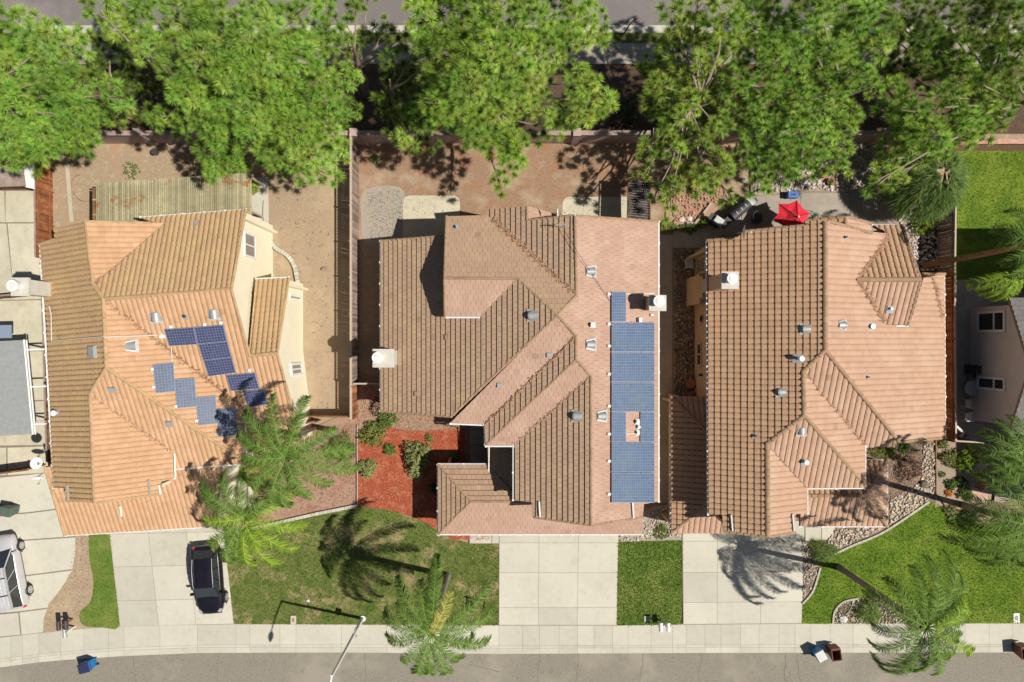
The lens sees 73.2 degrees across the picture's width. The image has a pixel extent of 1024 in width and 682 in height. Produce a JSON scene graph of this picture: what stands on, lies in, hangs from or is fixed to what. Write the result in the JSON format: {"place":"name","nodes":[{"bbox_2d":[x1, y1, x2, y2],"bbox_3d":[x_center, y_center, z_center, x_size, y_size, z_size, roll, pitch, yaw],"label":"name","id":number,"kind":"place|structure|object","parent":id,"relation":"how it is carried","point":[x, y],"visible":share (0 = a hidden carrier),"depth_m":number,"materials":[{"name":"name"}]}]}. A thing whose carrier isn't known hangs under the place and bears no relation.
{"place":"outdoors","nodes":[
{"label":"outdoors","id":0,"kind":"place"},
{"bbox_2d":[0,473,74,636],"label":"driveway","id":1,"kind":"structure","parent":0,"point":[26,493],"depth_m":45.95,"materials":[{"name":"concrete"}]},
{"bbox_2d":[0,533,33,611],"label":"parked car","id":2,"kind":"object","parent":1,"relation":"on","point":[16,591],"visible":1,"depth_m":44.80,"materials":[{"name":"silver paint"}]},
{"bbox_2d":[0,190,75,636],"bbox_3d":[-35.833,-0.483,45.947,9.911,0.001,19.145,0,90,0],"label":"patio","id":3,"kind":"structure","parent":0,"point":[23,318],"depth_m":45.95,"materials":[{"name":"concrete"}]},
{"bbox_2d":[43,535,102,631],"bbox_3d":[-28.683,16.033,45.948,5.167,0.001,6.733,0,90,0],"label":"planting strip","id":4,"kind":"object","parent":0,"point":[69,595],"visible":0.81,"depth_m":45.95,"materials":[{"name":"beige gravel"}]},
{"bbox_2d":[79,534,119,629],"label":"lawn","id":5,"kind":"structure","parent":0,"point":[100,592],"depth_m":45.94,"materials":[{"name":"green plant"}]},
{"bbox_2d":[52,144,279,237],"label":"yard soil","id":6,"kind":"structure","parent":0,"point":[106,165],"depth_m":45.99,"materials":[{"name":"brown soil"}]},
{"bbox_2d":[33,157,54,257],"bbox_3d":[-30.573,-8.767,45.105,0.155,1.790,6.824,-1,90,0],"label":"wooden fence","id":7,"kind":"object","parent":6,"relation":"on","point":[43,217],"visible":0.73,"depth_m":45.05,"materials":[{"name":"red wood"}]},
{"bbox_2d":[110,527,232,625],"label":"driveway","id":8,"kind":"structure","parent":0,"point":[170,583],"depth_m":45.94,"materials":[{"name":"concrete"}]},
{"bbox_2d":[190,544,228,613],"bbox_3d":[-19.867,15.633,45.143,2.160,1.707,4.543,-4,90,0],"label":"parked car","id":9,"kind":"object","parent":8,"relation":"on","point":[210,595],"visible":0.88,"depth_m":44.75,"materials":[{"name":"black paint"}]},
{"bbox_2d":[136,144,357,424],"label":"yard soil","id":10,"kind":"structure","parent":0,"point":[333,239],"depth_m":45.99,"materials":[{"name":"beige soil"}]},
{"bbox_2d":[92,172,263,220],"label":"lattice patio roof","id":11,"kind":"structure","parent":10,"relation":"on","point":[169,195],"depth_m":43.13,"materials":[{"name":"brown wood"}]},
{"bbox_2d":[252,177,268,222],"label":"patio","id":12,"kind":"structure","parent":0,"point":[260,206],"depth_m":45.83,"materials":[{"name":"concrete"}]},
{"bbox_2d":[224,425,356,528],"bbox_3d":[-15.200,9.100,45.932,9.867,0.001,7.133,0,90,0],"label":"gravel bed","id":13,"kind":"object","parent":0,"point":[332,492],"visible":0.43,"depth_m":45.93,"materials":[{"name":"brown gravel"}]},
{"bbox_2d":[196,469,310,566],"bbox_3d":[-14.456,9.997,41.439,6.079,9.138,5.816,0,90,0],"label":"palm tree","id":14,"kind":"object","parent":13,"relation":"on","point":[252,511],"visible":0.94,"depth_m":37.49,"materials":[{"name":"green plant"}]},
{"bbox_2d":[246,424,356,522],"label":"bark chips","id":15,"kind":"object","parent":13,"relation":"on","point":[317,426],"visible":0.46,"depth_m":45.89,"materials":[{"name":"brown wood"}]},
{"bbox_2d":[230,417,357,520],"bbox_3d":[-14.660,8.495,45.928,10.518,0.001,4.242,-21,90,0],"label":"soil bed","id":16,"kind":"object","parent":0,"point":[342,421],"visible":0.28,"depth_m":45.93,"materials":[{"name":"brown soil"}]},
{"bbox_2d":[323,428,358,465],"bbox_3d":[-11.383,7.031,45.552,2.530,1.575,2.694,0,90,0],"label":"shrub","id":17,"kind":"object","parent":16,"relation":"on","point":[342,458],"visible":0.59,"depth_m":45.48,"materials":[{"name":"green plant"}]},
{"bbox_2d":[223,506,499,625],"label":"lawn","id":18,"kind":"structure","parent":0,"point":[325,564],"depth_m":45.94,"materials":[{"name":"green plant"}]},
{"bbox_2d":[382,552,492,676],"bbox_3d":[-3.946,14.967,40.831,6.440,10.344,6.352,-32,90,0],"label":"palm tree","id":19,"kind":"object","parent":18,"relation":"on","point":[431,624],"visible":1,"depth_m":36.37,"materials":[{"name":"green plant"}]},
{"bbox_2d":[358,381,474,434],"bbox_3d":[-6.117,4.600,45.924,8.300,0.001,4.000,0,90,0],"label":"bark bed","id":20,"kind":"object","parent":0,"point":[367,412],"visible":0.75,"depth_m":45.92,"materials":[{"name":"brown wood"}]},
{"bbox_2d":[358,427,489,539],"bbox_3d":[-5.867,9.433,45.920,8.800,0.001,7.667,0,90,0],"label":"mulch bed","id":21,"kind":"object","parent":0,"point":[395,470],"visible":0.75,"depth_m":45.92,"materials":[{"name":"red wood"}]},
{"bbox_2d":[358,421,385,447],"bbox_3d":[-9.325,6.209,45.503,1.950,1.093,1.902,0,90,0],"label":"shrub","id":22,"kind":"object","parent":21,"relation":"on","point":[370,429],"visible":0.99,"depth_m":45.52,"materials":[{"name":"green plant"}]},
{"bbox_2d":[404,440,431,479],"bbox_3d":[-6.221,7.926,45.204,1.932,1.636,2.722,0,90,0],"label":"shrub","id":23,"kind":"object","parent":21,"relation":"on","point":[412,459],"visible":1,"depth_m":45.28,"materials":[{"name":"green plant"}]},
{"bbox_2d":[0,653,1023,681],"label":"street","id":24,"kind":"structure","parent":0,"point":[616,667],"depth_m":46.12,"materials":[{"name":"grey asphalt"}]},
{"bbox_2d":[0,623,1023,666],"bbox_3d":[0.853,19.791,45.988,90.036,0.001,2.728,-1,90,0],"label":"sidewalk","id":25,"kind":"structure","parent":0,"point":[315,634],"depth_m":45.99,"materials":[{"name":"concrete"}]},
{"bbox_2d":[0,644,1012,666],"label":"gutter","id":26,"kind":"object","parent":25,"relation":"on","point":[980,648],"visible":0.86,"depth_m":45.99,"materials":[{"name":"concrete"}]},
{"bbox_2d":[359,144,664,239],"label":"yard soil","id":27,"kind":"structure","parent":0,"point":[426,166],"depth_m":45.98,"materials":[{"name":"brown soil"}]},
{"bbox_2d":[360,186,404,246],"bbox_3d":[-8.559,-8.317,45.980,3.094,0.001,4.080,0,90,0],"label":"gravel patch","id":28,"kind":"object","parent":27,"relation":"on","point":[367,228],"visible":0.9,"depth_m":45.98,"materials":[{"name":"grey gravel"}]},
{"bbox_2d":[403,195,459,237],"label":"patio","id":29,"kind":"structure","parent":27,"relation":"on","point":[424,218],"depth_m":45.98,"materials":[{"name":"concrete"}]},
{"bbox_2d":[623,177,650,219],"bbox_3d":[8.031,-8.934,44.835,1.526,2.330,2.887,0,90,0],"label":"steel pergola","id":30,"kind":"object","parent":27,"relation":"on","point":[638,203],"visible":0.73,"depth_m":43.82,"materials":[{"name":"metal"}]},
{"bbox_2d":[0,0,1023,24],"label":"street","id":31,"kind":"structure","parent":0,"point":[620,12],"depth_m":46.12,"materials":[{"name":"grey asphalt"}]},
{"bbox_2d":[0,134,1023,636],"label":"ground","id":32,"kind":"structure","parent":0,"point":[368,312],"depth_m":46.00,"materials":[{"name":"brown soil"}]},
{"bbox_2d":[0,165,32,189],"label":"garden shed","id":33,"kind":"structure","parent":32,"relation":"on","point":[9,180],"depth_m":43.74,"materials":[{"name":"grey wood"}]},
{"bbox_2d":[0,339,46,435],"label":"patio cover","id":34,"kind":"object","parent":32,"relation":"on","point":[17,417],"visible":0.85,"depth_m":43.20,"materials":[{"name":"grey metal"}]},
{"bbox_2d":[40,278,51,461],"bbox_3d":[-30.073,1.849,45.180,0.155,1.640,11.928,-2,90,0],"label":"wooden fence","id":35,"kind":"object","parent":32,"relation":"on","point":[47,436],"visible":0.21,"depth_m":44.38,"materials":[{"name":"brown wood"}]},
{"bbox_2d":[6,208,316,536],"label":"tiled house","id":36,"kind":"structure","parent":32,"relation":"on","point":[107,471],"depth_m":39.82,"materials":[{"name":"orange tile"}]},
{"bbox_2d":[103,297,241,409],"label":"needle litter","id":37,"kind":"object","parent":36,"relation":"on","point":[199,375],"visible":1,"depth_m":39.81,"materials":[{"name":"brown plant"}]},
{"bbox_2d":[151,348,236,436],"bbox_3d":[-18.422,3.331,40.113,2.301,1.882,6.251,-41,90,0],"label":"solar array","id":38,"kind":"object","parent":36,"relation":"on","point":[208,412],"visible":0.97,"depth_m":40.03,"materials":[{"name":"blue glass"}]},
{"bbox_2d":[164,321,266,406],"bbox_3d":[-17.131,1.520,40.185,3.514,2.346,6.245,-25,90,0],"label":"solar array","id":39,"kind":"object","parent":36,"relation":"on","point":[216,350],"visible":1,"depth_m":39.81,"materials":[{"name":"blue glass"}]},
{"bbox_2d":[243,231,256,259],"bbox_3d":[-15.889,-5.779,41.850,0.100,1.820,1.475,-1,90,0],"label":"window","id":40,"kind":"structure","parent":36,"relation":"in","point":[249,240],"depth_m":41.78,"materials":[{"name":"white plastic"}]},
{"bbox_2d":[235,392,359,508],"bbox_3d":[-11.821,5.603,40.475,6.154,11.051,6.147,-29,90,0],"label":"palm tree","id":41,"kind":"object","parent":32,"relation":"on","point":[294,451],"visible":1,"depth_m":35.60,"materials":[{"name":"green plant"}]},
{"bbox_2d":[349,132,358,386],"bbox_3d":[-10.261,-5.183,44.855,0.155,2.290,16.190,0,90,0],"label":"wooden fence","id":42,"kind":"object","parent":32,"relation":"on","point":[354,242],"visible":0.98,"depth_m":44.78,"materials":[{"name":"grey wood"}]},
{"bbox_2d":[0,128,941,144],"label":"masonry wall","id":43,"kind":"structure","parent":32,"relation":"on","point":[359,137],"depth_m":44.56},
{"bbox_2d":[465,425,487,462],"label":"porch floor","id":44,"kind":"structure","parent":32,"relation":"on","point":[478,453],"depth_m":45.91,"materials":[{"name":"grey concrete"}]},
{"bbox_2d":[1,25,1023,32],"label":"gutter","id":45,"kind":"object","parent":32,"relation":"on","point":[642,28],"depth_m":45.96,"materials":[{"name":"concrete"}]},
{"bbox_2d":[5,33,1022,42],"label":"verge grass","id":46,"kind":"structure","parent":32,"relation":"on","point":[632,37],"depth_m":45.96,"materials":[{"name":"green plant"}]},
{"bbox_2d":[372,206,665,535],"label":"tiled house","id":47,"kind":"structure","parent":32,"relation":"on","point":[471,307],"depth_m":39.85,"materials":[{"name":"brown tile"}]},
{"bbox_2d":[492,217,575,292],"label":"needle litter","id":48,"kind":"object","parent":47,"relation":"on","point":[525,250],"visible":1,"depth_m":39.48,"materials":[{"name":"brown plant"}]},
{"bbox_2d":[607,292,654,502],"bbox_3d":[6.902,3.314,39.839,2.928,1.290,12.292,0,90,0],"label":"solar array","id":49,"kind":"object","parent":47,"relation":"on","point":[632,397],"visible":1,"depth_m":39.76,"materials":[{"name":"blue glass"}]},
{"bbox_2d":[619,505,681,541],"bbox_3d":[9.250,11.833,45.908,4.300,0.001,3.133,0,90,0],"label":"gravel bed","id":50,"kind":"object","parent":32,"relation":"on","point":[646,515],"visible":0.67,"depth_m":45.91,"materials":[{"name":"beige gravel"}]},
{"bbox_2d":[673,248,699,395],"bbox_3d":[11.633,-1.133,45.892,1.800,0.001,10.133,0,90,0],"label":"pebble bed","id":51,"kind":"object","parent":32,"relation":"on","point":[675,288],"visible":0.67,"depth_m":45.89,"materials":[{"name":"gravel"}]},
{"bbox_2d":[630,0,751,226],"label":"pine tree","id":52,"kind":"object","parent":32,"relation":"on","point":[687,99],"visible":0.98,"depth_m":39.14,"materials":[{"name":"green plant"}]},
{"bbox_2d":[666,161,725,225],"bbox_3d":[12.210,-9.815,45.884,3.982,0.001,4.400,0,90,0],"label":"gravel bed","id":53,"kind":"object","parent":32,"relation":"on","point":[711,209],"visible":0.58,"depth_m":45.88,"materials":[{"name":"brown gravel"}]},
{"bbox_2d":[718,0,898,201],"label":"pine tree","id":54,"kind":"object","parent":32,"relation":"on","point":[802,115],"visible":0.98,"depth_m":37.75,"materials":[{"name":"green plant"}]},
{"bbox_2d":[750,143,940,270],"bbox_3d":[22.200,-8.900,45.880,12.667,0.001,8.667,0,90,0],"label":"rock bed","id":55,"kind":"object","parent":32,"relation":"on","point":[856,164],"visible":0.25,"depth_m":45.88,"materials":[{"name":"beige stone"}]},
{"bbox_2d":[874,138,970,226],"bbox_3d":[25.957,-10.093,43.483,5.941,5.198,6.016,0,90,0],"label":"weeping tree","id":56,"kind":"object","parent":32,"relation":"on","point":[947,195],"visible":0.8,"depth_m":42.21,"materials":[{"name":"green plant"}]},
{"bbox_2d":[918,190,936,275],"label":"soil bed","id":57,"kind":"object","parent":32,"relation":"on","point":[920,245],"visible":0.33,"depth_m":45.88,"materials":[{"name":"grey soil"}]},
{"bbox_2d":[936,199,956,271],"bbox_3d":[28.273,-6.984,45.005,0.155,1.990,4.924,1,90,0],"label":"wooden fence","id":58,"kind":"object","parent":32,"relation":"on","point":[946,232],"visible":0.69,"depth_m":44.80,"materials":[{"name":"brown wood"}]},
{"bbox_2d":[941,270,956,440],"bbox_3d":[28.273,0.917,45.005,0.155,1.990,10.924,0,90,0],"label":"wooden fence","id":59,"kind":"object","parent":32,"relation":"on","point":[951,370],"visible":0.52,"depth_m":44.44,"materials":[{"name":"red wood"}]},
{"bbox_2d":[922,206,1023,281],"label":"palm tree","id":60,"kind":"object","parent":32,"relation":"on","point":[1016,245],"visible":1,"depth_m":36.51,"materials":[{"name":"green plant"}]},
{"bbox_2d":[954,138,1023,150],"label":"masonry wall","id":61,"kind":"structure","parent":32,"relation":"on","point":[1008,145],"depth_m":44.82,"materials":[{"name":"concrete"}]},
{"bbox_2d":[956,280,1023,441],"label":"side yard","id":62,"kind":"structure","parent":32,"relation":"on","point":[967,300],"depth_m":45.84,"materials":[{"name":"grey concrete"}]},
{"bbox_2d":[963,262,1023,301],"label":"palm tree","id":63,"kind":"object","parent":32,"relation":"on","point":[1005,295],"visible":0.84,"depth_m":41.25,"materials":[{"name":"green plant"}]},
{"bbox_2d":[968,414,1023,487],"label":"palm tree","id":64,"kind":"object","parent":32,"relation":"on","point":[996,440],"visible":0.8,"depth_m":39.82,"materials":[{"name":"green plant"}]},
{"bbox_2d":[970,298,1023,433],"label":"neighbour house","id":65,"kind":"structure","parent":32,"relation":"on","point":[997,343],"depth_m":43.12,"materials":[{"name":"paint"}]},
{"bbox_2d":[977,310,1005,331],"bbox_3d":[30.400,-1.238,43.800,0.100,2.540,1.333,0,90,0],"label":"window","id":66,"kind":"structure","parent":65,"relation":"in","point":[987,321],"depth_m":43.71,"materials":[{"name":"black glass"}]},
{"bbox_2d":[977,376,1005,390],"bbox_3d":[30.400,2.698,43.800,0.100,2.530,0.825,0,90,0],"label":"window","id":67,"kind":"structure","parent":65,"relation":"in","point":[987,383],"depth_m":43.75,"materials":[{"name":"black glass"}]},
{"bbox_2d":[1,64,1023,133],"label":"verge soil","id":68,"kind":"structure","parent":0,"point":[625,80],"depth_m":45.97,"materials":[{"name":"brown soil"}]},
{"bbox_2d":[0,0,136,179],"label":"pine tree","id":69,"kind":"object","parent":68,"relation":"on","point":[33,142],"visible":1,"depth_m":37.79,"materials":[{"name":"green plant"}]},
{"bbox_2d":[84,23,174,133],"bbox_3d":[-23.690,-15.967,42.994,4.706,6.126,6.588,-8,90,0],"label":"pine tree","id":70,"kind":"object","parent":68,"relation":"on","point":[147,103],"visible":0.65,"depth_m":41.69,"materials":[{"name":"green plant"}]},
{"bbox_2d":[76,0,363,189],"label":"pine tree","id":71,"kind":"object","parent":68,"relation":"on","point":[206,97],"visible":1,"depth_m":36.62,"materials":[{"name":"green plant"}]},
{"bbox_2d":[312,0,411,98],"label":"pine tree","id":72,"kind":"object","parent":68,"relation":"on","point":[356,53],"visible":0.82,"depth_m":40.54,"materials":[{"name":"green plant"}]},
{"bbox_2d":[368,14,436,156],"bbox_3d":[-6.422,-14.929,41.919,4.369,8.257,7.478,0,90,0],"label":"pine tree","id":73,"kind":"object","parent":68,"relation":"on","point":[394,103],"visible":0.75,"depth_m":40.37,"materials":[{"name":"green plant"}]},
{"bbox_2d":[388,0,619,202],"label":"pine tree","id":74,"kind":"object","parent":68,"relation":"on","point":[455,41],"visible":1,"depth_m":36.77,"materials":[{"name":"green plant"}]},
{"bbox_2d":[610,96,641,125],"bbox_3d":[7.501,-15.254,45.376,2.174,1.291,2.077,0,90,0],"label":"shrub","id":75,"kind":"object","parent":68,"relation":"on","point":[631,112],"visible":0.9,"depth_m":45.40,"materials":[{"name":"green plant"}]},
{"bbox_2d":[858,36,1023,199],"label":"pine tree","id":76,"kind":"object","parent":68,"relation":"on","point":[979,121],"visible":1,"depth_m":38.72,"materials":[{"name":"green plant"}]},
{"bbox_2d":[858,0,1023,128],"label":"pine tree","id":77,"kind":"object","parent":68,"relation":"on","point":[922,50],"visible":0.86,"depth_m":39.27,"materials":[{"name":"green plant"}]},
{"bbox_2d":[2,43,1022,63],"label":"sidewalk","id":78,"kind":"structure","parent":0,"point":[623,53],"depth_m":45.96,"materials":[{"name":"grey concrete"}]},
{"bbox_2d":[469,535,618,625],"bbox_3d":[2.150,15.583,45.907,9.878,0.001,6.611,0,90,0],"label":"driveway","id":79,"kind":"structure","parent":0,"point":[564,568],"depth_m":45.91,"materials":[{"name":"concrete"}]},
{"bbox_2d":[563,197,626,217],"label":"patio","id":80,"kind":"structure","parent":0,"point":[587,204],"depth_m":45.97,"materials":[{"name":"concrete"}]},
{"bbox_2d":[617,540,683,626],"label":"lawn","id":81,"kind":"structure","parent":0,"point":[641,607],"depth_m":45.90,"materials":[{"name":"green plant"}]},
{"bbox_2d":[655,235,671,502],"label":"side path","id":82,"kind":"structure","parent":0,"point":[665,323],"depth_m":45.90,"materials":[{"name":"grey concrete"}]},
{"bbox_2d":[672,225,722,247],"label":"side path","id":83,"kind":"structure","parent":0,"point":[684,239],"depth_m":45.90,"materials":[{"name":"grey concrete"}]},
{"bbox_2d":[683,521,834,623],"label":"driveway","id":84,"kind":"structure","parent":0,"point":[735,582],"depth_m":45.87,"materials":[{"name":"concrete"}]},
{"bbox_2d":[662,216,946,537],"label":"tiled house","id":85,"kind":"structure","parent":0,"point":[781,313],"depth_m":40.00,"materials":[{"name":"brown tile"}]},
{"bbox_2d":[721,193,894,234],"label":"patio","id":86,"kind":"structure","parent":0,"point":[874,210],"depth_m":45.88,"materials":[{"name":"grey concrete"}]},
{"bbox_2d":[724,197,757,224],"bbox_3d":[14.899,-8.641,45.100,2.510,1.800,0.800,-41,90,0],"label":"barbecue smoker","id":87,"kind":"object","parent":86,"relation":"on","point":[739,210],"visible":0.95,"depth_m":44.81,"materials":[{"name":"metal"}]},
{"bbox_2d":[774,200,809,225],"bbox_3d":[17.814,-7.927,44.576,2.359,2.852,2.142,0,90,0],"label":"patio umbrella","id":88,"kind":"object","parent":86,"relation":"on","point":[794,213],"visible":0.88,"depth_m":43.75,"materials":[{"name":"red fabric"}]},
{"bbox_2d":[802,440,934,601],"bbox_3d":[22.838,10.674,45.868,13.753,0.001,6.680,-36,90,0],"label":"gravel bed","id":89,"kind":"object","parent":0,"point":[904,487],"visible":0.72,"depth_m":45.87,"materials":[{"name":"grey gravel"}]},
{"bbox_2d":[804,537,841,566],"bbox_3d":[20.697,13.987,45.776,2.956,1.734,2.431,0,90,0],"label":"bush","id":90,"kind":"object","parent":89,"relation":"on","point":[818,551],"depth_m":45.48,"materials":[{"name":"green plant"}]},
{"bbox_2d":[824,483,933,550],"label":"river stones","id":91,"kind":"object","parent":89,"relation":"on","point":[896,508],"visible":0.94,"depth_m":45.80,"materials":[{"name":"grey stone"}]},
{"bbox_2d":[869,445,920,502],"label":"dry twigs","id":92,"kind":"object","parent":89,"relation":"on","point":[913,479],"visible":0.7,"depth_m":45.82,"materials":[{"name":"brown plant"}]},
{"bbox_2d":[893,453,924,482],"bbox_3d":[26.349,8.404,45.648,2.115,0.758,2.126,0,90,0],"label":"shrub","id":93,"kind":"object","parent":89,"relation":"on","point":[908,474],"visible":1,"depth_m":45.67,"materials":[{"name":"brown plant"}]},
{"bbox_2d":[920,443,934,493],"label":"river stones","id":94,"kind":"object","parent":89,"relation":"on","point":[930,470],"visible":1,"depth_m":45.81,"materials":[{"name":"beige stone"}]},
{"bbox_2d":[802,502,1023,624],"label":"lawn","id":95,"kind":"structure","parent":0,"point":[877,586],"depth_m":45.86,"materials":[{"name":"green plant"}]},
{"bbox_2d":[834,598,905,622],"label":"rock bed","id":96,"kind":"object","parent":95,"relation":"on","point":[851,615],"visible":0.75,"depth_m":45.86,"materials":[{"name":"stone"}]},
{"bbox_2d":[853,593,884,628],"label":"ornamental grass","id":97,"kind":"object","parent":96,"relation":"on","point":[870,618],"depth_m":45.50,"materials":[{"name":"green plant"}]},
{"bbox_2d":[835,550,975,675],"bbox_3d":[21.973,15.047,40.728,5.858,10.545,7.150,0,90,0],"label":"palm tree","id":98,"kind":"object","parent":95,"relation":"on","point":[914,623],"visible":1,"depth_m":36.29,"materials":[{"name":"green plant"}]},
{"bbox_2d":[935,436,973,506],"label":"garden soil","id":99,"kind":"structure","parent":0,"point":[951,473],"depth_m":45.86,"materials":[{"name":"brown soil"}]},
{"bbox_2d":[936,454,1023,568],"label":"palm tree","id":100,"kind":"object","parent":99,"relation":"on","point":[1015,520],"visible":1,"depth_m":35.62,"materials":[{"name":"green plant"}]},
{"bbox_2d":[956,151,1023,279],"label":"lawn","id":101,"kind":"structure","parent":0,"point":[985,201],"depth_m":45.84,"materials":[{"name":"green plant"}]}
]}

